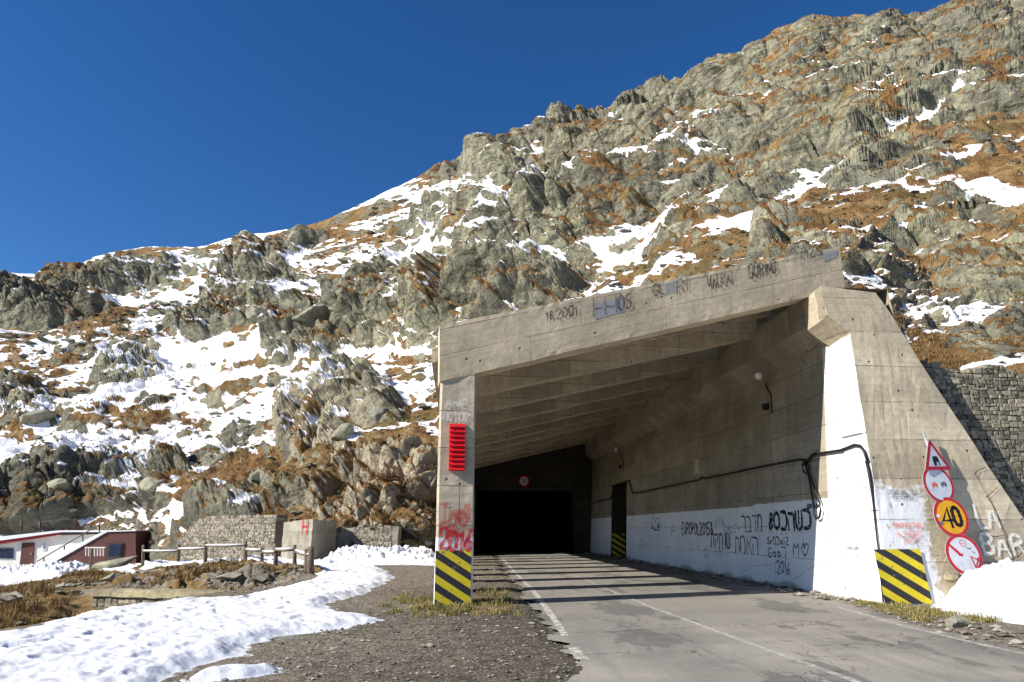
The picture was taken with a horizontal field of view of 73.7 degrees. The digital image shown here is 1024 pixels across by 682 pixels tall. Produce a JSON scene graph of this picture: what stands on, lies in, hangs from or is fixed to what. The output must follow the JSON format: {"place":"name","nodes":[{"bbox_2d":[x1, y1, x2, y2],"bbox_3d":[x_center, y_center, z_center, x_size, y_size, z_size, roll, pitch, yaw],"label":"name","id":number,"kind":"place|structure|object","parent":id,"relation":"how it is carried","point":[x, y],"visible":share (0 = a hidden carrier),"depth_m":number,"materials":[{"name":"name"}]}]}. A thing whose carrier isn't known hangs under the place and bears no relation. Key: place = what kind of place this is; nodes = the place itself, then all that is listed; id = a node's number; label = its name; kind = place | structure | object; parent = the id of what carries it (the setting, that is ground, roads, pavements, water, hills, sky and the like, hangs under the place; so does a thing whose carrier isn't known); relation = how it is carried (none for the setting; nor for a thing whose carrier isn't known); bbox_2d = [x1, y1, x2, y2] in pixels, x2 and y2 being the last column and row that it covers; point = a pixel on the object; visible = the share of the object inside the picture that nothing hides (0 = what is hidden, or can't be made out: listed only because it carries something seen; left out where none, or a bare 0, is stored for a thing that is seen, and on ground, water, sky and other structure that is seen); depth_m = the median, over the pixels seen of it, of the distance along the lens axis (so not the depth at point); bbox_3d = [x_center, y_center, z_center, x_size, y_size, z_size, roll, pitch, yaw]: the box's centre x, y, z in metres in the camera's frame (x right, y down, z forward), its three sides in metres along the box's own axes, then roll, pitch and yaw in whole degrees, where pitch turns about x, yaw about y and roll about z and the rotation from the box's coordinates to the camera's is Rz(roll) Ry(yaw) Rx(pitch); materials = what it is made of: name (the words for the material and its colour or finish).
{"place":"outdoors","nodes":[
{"label":"outdoors","id":0,"kind":"place"},
{"bbox_2d":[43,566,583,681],"bbox_3d":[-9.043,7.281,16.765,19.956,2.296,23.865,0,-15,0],"label":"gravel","id":1,"kind":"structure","parent":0,"point":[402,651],"depth_m":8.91,"materials":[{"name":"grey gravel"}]},
{"bbox_2d":[0,0,950,273],"label":"sky","id":2,"kind":"structure","parent":0,"point":[125,124],"materials":[{"name":"blue"}]},
{"bbox_2d":[0,0,1023,560],"bbox_3d":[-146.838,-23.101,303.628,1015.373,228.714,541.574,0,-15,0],"label":"mountain","id":3,"kind":"structure","parent":0,"point":[214,338],"depth_m":94.86,"materials":[{"name":"grey stone"}]},
{"bbox_2d":[19,410,57,423],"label":"boulder","id":4,"kind":"object","parent":3,"relation":"on","point":[35,417],"visible":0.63,"depth_m":117.54,"materials":[{"name":"grey stone"}]},
{"bbox_2d":[46,478,73,491],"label":"boulder","id":5,"kind":"object","parent":3,"relation":"on","point":[63,484],"visible":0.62,"depth_m":69.98,"materials":[{"name":"grey stone"}]},
{"bbox_2d":[138,476,164,491],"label":"boulder","id":6,"kind":"object","parent":3,"relation":"on","point":[148,484],"visible":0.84,"depth_m":61.60,"materials":[{"name":"grey stone"}]},
{"bbox_2d":[232,399,245,408],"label":"boulder","id":7,"kind":"object","parent":3,"relation":"on","point":[239,402],"visible":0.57,"depth_m":106.26,"materials":[{"name":"grey stone"}]},
{"bbox_2d":[237,423,248,430],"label":"boulder","id":8,"kind":"object","parent":3,"relation":"on","point":[241,427],"visible":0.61,"depth_m":79.89,"materials":[{"name":"grey stone"}]},
{"bbox_2d":[245,306,263,322],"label":"boulder","id":9,"kind":"object","parent":3,"relation":"on","point":[252,313],"visible":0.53,"depth_m":175.14,"materials":[{"name":"grey stone"}]},
{"bbox_2d":[250,470,259,483],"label":"boulder","id":10,"kind":"object","parent":3,"relation":"on","point":[255,477],"visible":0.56,"depth_m":47.77,"materials":[{"name":"grey stone"}]},
{"bbox_2d":[288,230,302,242],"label":"boulder","id":11,"kind":"object","parent":3,"relation":"on","point":[295,235],"visible":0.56,"depth_m":246.78,"materials":[{"name":"grey stone"}]},
{"bbox_2d":[292,304,329,321],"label":"boulder","id":12,"kind":"object","parent":3,"relation":"on","point":[322,311],"visible":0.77,"depth_m":124.67,"materials":[{"name":"grey stone"}]},
{"bbox_2d":[330,423,353,440],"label":"boulder","id":13,"kind":"object","parent":3,"relation":"on","point":[343,431],"visible":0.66,"depth_m":52.90,"materials":[{"name":"grey stone"}]},
{"bbox_2d":[369,405,387,421],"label":"boulder","id":14,"kind":"object","parent":3,"relation":"on","point":[376,412],"visible":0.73,"depth_m":54.31,"materials":[{"name":"grey stone"}]},
{"bbox_2d":[364,461,410,482],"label":"dry shrub","id":15,"kind":"object","parent":3,"relation":"on","point":[390,476],"visible":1,"depth_m":40.49,"materials":[{"name":"brown plant"}]},
{"bbox_2d":[0,73,1023,553],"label":"rubble","id":16,"kind":"object","parent":3,"relation":"on","point":[344,261],"visible":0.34,"depth_m":76.64,"materials":[{"name":"stone"}]},
{"bbox_2d":[0,27,1023,544],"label":"grass","id":17,"kind":"structure","parent":3,"relation":"on","point":[656,281],"depth_m":46.00,"materials":[{"name":"brown plant"}]},
{"bbox_2d":[0,553,1023,681],"bbox_3d":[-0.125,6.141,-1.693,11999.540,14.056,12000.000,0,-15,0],"label":"ground","id":18,"kind":"structure","parent":0,"point":[84,602],"depth_m":10.22,"materials":[{"name":"grey gravel"}]},
{"bbox_2d":[0,560,92,577],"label":"snow","id":19,"kind":"structure","parent":18,"relation":"on","point":[39,569],"depth_m":50.08,"materials":[{"name":"white snow"}]},
{"bbox_2d":[0,567,129,627],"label":"grass","id":20,"kind":"structure","parent":18,"relation":"on","point":[20,604],"depth_m":24.80,"materials":[{"name":"brown plant"}]},
{"bbox_2d":[0,517,149,565],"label":"mountain hut","id":21,"kind":"object","parent":18,"relation":"on","point":[40,547],"visible":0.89,"depth_m":58.91,"materials":[{"name":"plaster"},{"name":"wood"},{"name":"snow"}]},
{"bbox_2d":[0,548,13,558],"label":"window","id":22,"kind":"structure","parent":21,"relation":"in","point":[5,553],"depth_m":59.13,"materials":[{"name":"glass"}]},
{"bbox_2d":[20,543,34,564],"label":"door","id":23,"kind":"structure","parent":21,"relation":"in","point":[27,549],"depth_m":59.13,"materials":[{"name":"wood"}]},
{"bbox_2d":[105,543,122,560],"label":"annex door","id":24,"kind":"structure","parent":21,"relation":"in","point":[113,551],"depth_m":56.85,"materials":[{"name":"blue glass"}]},
{"bbox_2d":[91,556,136,568],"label":"boulder","id":25,"kind":"object","parent":18,"relation":"on","point":[119,562],"visible":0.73,"depth_m":48.01,"materials":[{"name":"grey stone"}]},
{"bbox_2d":[0,558,303,629],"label":"rubble","id":26,"kind":"object","parent":18,"relation":"on","point":[7,597],"visible":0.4,"depth_m":24.71,"materials":[{"name":"stone"}]},
{"bbox_2d":[87,588,229,609],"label":"stone wall","id":27,"kind":"structure","parent":18,"relation":"on","point":[104,598],"depth_m":22.88,"materials":[{"name":"beige stone"}]},
{"bbox_2d":[0,563,395,681],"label":"snow","id":28,"kind":"structure","parent":18,"relation":"on","point":[159,641],"depth_m":9.82,"materials":[{"name":"white snow"}]},
{"bbox_2d":[89,541,313,574],"bbox_3d":[-17.461,12.305,37.654,3.753,2.541,36.224,13,-20,-39],"label":"wooden fence","id":29,"kind":"object","parent":18,"relation":"on","point":[308,553],"visible":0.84,"depth_m":35.40,"materials":[{"name":"brown wood"}]},
{"bbox_2d":[117,556,303,589],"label":"grass","id":30,"kind":"structure","parent":18,"relation":"on","point":[198,571],"depth_m":25.68,"materials":[{"name":"brown plant"}]},
{"bbox_2d":[135,555,321,569],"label":"snow","id":31,"kind":"structure","parent":18,"relation":"on","point":[153,564],"depth_m":39.08,"materials":[{"name":"white snow"}]},
{"bbox_2d":[175,515,287,560],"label":"rubble wall","id":32,"kind":"structure","parent":18,"relation":"on","point":[259,531],"depth_m":40.30,"materials":[{"name":"stone"}]},
{"bbox_2d":[180,663,282,681],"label":"snow","id":33,"kind":"structure","parent":18,"relation":"on","point":[228,671],"depth_m":7.17,"materials":[{"name":"white snow"}]},
{"bbox_2d":[272,635,307,640],"bbox_3d":[-3.129,4.243,9.748,0.610,0.072,0.398,0,-15,0],"label":"stone","id":34,"kind":"object","parent":18,"relation":"on","point":[286,637],"visible":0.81,"depth_m":9.66,"materials":[{"name":"grey stone"}]},
{"bbox_2d":[281,519,336,560],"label":"concrete block","id":35,"kind":"structure","parent":18,"relation":"on","point":[319,536],"depth_m":36.12,"materials":[{"name":"grey concrete"}]},
{"bbox_2d":[330,646,342,649],"bbox_3d":[-2.278,3.998,8.865,0.176,0.068,0.133,5,-16,-16],"label":"stone","id":36,"kind":"object","parent":18,"relation":"on","point":[336,648],"visible":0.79,"depth_m":8.84,"materials":[{"name":"grey stone"}]},
{"bbox_2d":[335,527,356,550],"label":"concrete wall","id":37,"kind":"structure","parent":18,"relation":"on","point":[345,538],"depth_m":38.70,"materials":[{"name":"grey concrete"}]},
{"bbox_2d":[354,525,392,547],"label":"rubble wall","id":38,"kind":"structure","parent":18,"relation":"on","point":[370,536],"depth_m":37.88,"materials":[{"name":"stone"}]},
{"bbox_2d":[314,545,434,565],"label":"snow","id":39,"kind":"structure","parent":18,"relation":"on","point":[367,555],"depth_m":31.02,"materials":[{"name":"white snow"}]},
{"bbox_2d":[392,526,418,547],"bbox_3d":[-5.891,11.433,38.010,1.430,2.196,1.436,0,-15,0],"label":"stone shelter","id":40,"kind":"object","parent":18,"relation":"on","point":[399,534],"visible":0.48,"depth_m":38.27,"materials":[{"name":"concrete"}]},
{"bbox_2d":[373,585,525,618],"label":"grass","id":41,"kind":"structure","parent":18,"relation":"on","point":[455,609],"depth_m":13.55,"materials":[{"name":"plant"}]},
{"bbox_2d":[581,552,861,601],"bbox_3d":[5.978,9.605,29.259,1.081,0.154,30.540,1,-15,-4],"label":"rubble","id":42,"kind":"object","parent":18,"relation":"on","point":[767,585],"visible":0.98,"depth_m":19.93,"materials":[{"name":"stone"}]},
{"bbox_2d":[432,247,1023,605],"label":"avalanche gallery","id":43,"kind":"object","parent":18,"relation":"on","point":[658,384],"visible":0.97,"depth_m":17.53,"materials":[{"name":"concrete"}]},
{"bbox_2d":[449,424,464,470],"bbox_3d":[-1.172,2.260,14.561,0.333,1.001,0.089,3,-16,-9],"label":"reflector panel","id":44,"kind":"object","parent":43,"relation":"attached to","point":[456,447],"visible":1,"depth_m":14.55,"materials":[{"name":"red plastic"}]},
{"bbox_2d":[519,476,528,486],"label":"speed sign","id":45,"kind":"object","parent":43,"relation":"attached to","point":[523,481],"visible":1,"depth_m":44.83,"materials":[{"name":"red metal"}]},
{"bbox_2d":[614,448,623,469],"bbox_3d":[5.909,6.485,37.319,0.385,1.158,1.655,-5,-16,17],"label":"wall lamp","id":46,"kind":"object","parent":43,"relation":"attached to","point":[616,450],"visible":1,"depth_m":37.20,"materials":[{"name":"metal"}]},
{"bbox_2d":[694,459,700,473],"bbox_3d":[6.931,4.694,25.469,0.130,0.525,0.440,1,-15,-4],"label":"cable box","id":47,"kind":"object","parent":43,"relation":"attached to","point":[697,464],"visible":1,"depth_m":25.33,"materials":[{"name":"metal"}]},
{"bbox_2d":[590,443,883,601],"bbox_3d":[6.439,7.831,30.356,0.224,3.923,33.065,1,-15,-4],"label":"power cable","id":48,"kind":"object","parent":43,"relation":"hanging from","point":[806,464],"visible":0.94,"depth_m":17.04,"materials":[{"name":"black rubber"}]},
{"bbox_2d":[754,372,772,412],"bbox_3d":[7.303,1.519,19.760,0.330,1.114,1.113,-8,-17,27],"label":"wall lamp","id":49,"kind":"object","parent":43,"relation":"attached to","point":[759,376],"visible":1,"depth_m":19.86,"materials":[{"name":"metal"}]},
{"bbox_2d":[849,596,1004,623],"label":"grass","id":50,"kind":"structure","parent":18,"relation":"on","point":[907,610],"depth_m":12.29,"materials":[{"name":"yellow plant"}]},
{"bbox_2d":[854,604,1023,649],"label":"gravel","id":51,"kind":"structure","parent":18,"relation":"on","point":[999,632],"depth_m":10.22,"materials":[{"name":"grey gravel"}]},
{"bbox_2d":[921,431,982,572],"bbox_3d":[9.204,3.936,14.269,0.987,4.175,0.533,0,-15,0],"label":"sign post","id":52,"kind":"object","parent":18,"relation":"on","point":[962,549],"visible":0.96,"depth_m":14.33,"materials":[{"name":"metal"}]},
{"bbox_2d":[945,615,968,627],"bbox_3d":[7.058,4.495,10.839,0.410,0.255,0.244,0,-15,0],"label":"stone","id":53,"kind":"object","parent":18,"relation":"on","point":[956,621],"visible":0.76,"depth_m":10.78,"materials":[{"name":"grey stone"}]},
{"bbox_2d":[919,360,1023,518],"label":"dry stone wall","id":54,"kind":"structure","parent":18,"relation":"on","point":[985,402],"depth_m":16.17,"materials":[{"name":"grey stone"}]},
{"bbox_2d":[930,557,1023,624],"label":"snow","id":55,"kind":"structure","parent":18,"relation":"on","point":[988,589],"depth_m":12.30,"materials":[{"name":"white snow"}]},
{"bbox_2d":[944,572,961,582],"bbox_3d":[8.891,4.741,13.692,0.365,0.205,0.222,0,-15,0],"label":"stone","id":56,"kind":"object","parent":55,"relation":"on","point":[951,577],"visible":0.88,"depth_m":13.67,"materials":[{"name":"beige stone"}]},
{"bbox_2d":[476,539,1023,681],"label":"road","id":57,"kind":"structure","parent":0,"point":[610,620],"depth_m":10.19,"materials":[{"name":"grey asphalt"}]}
]}

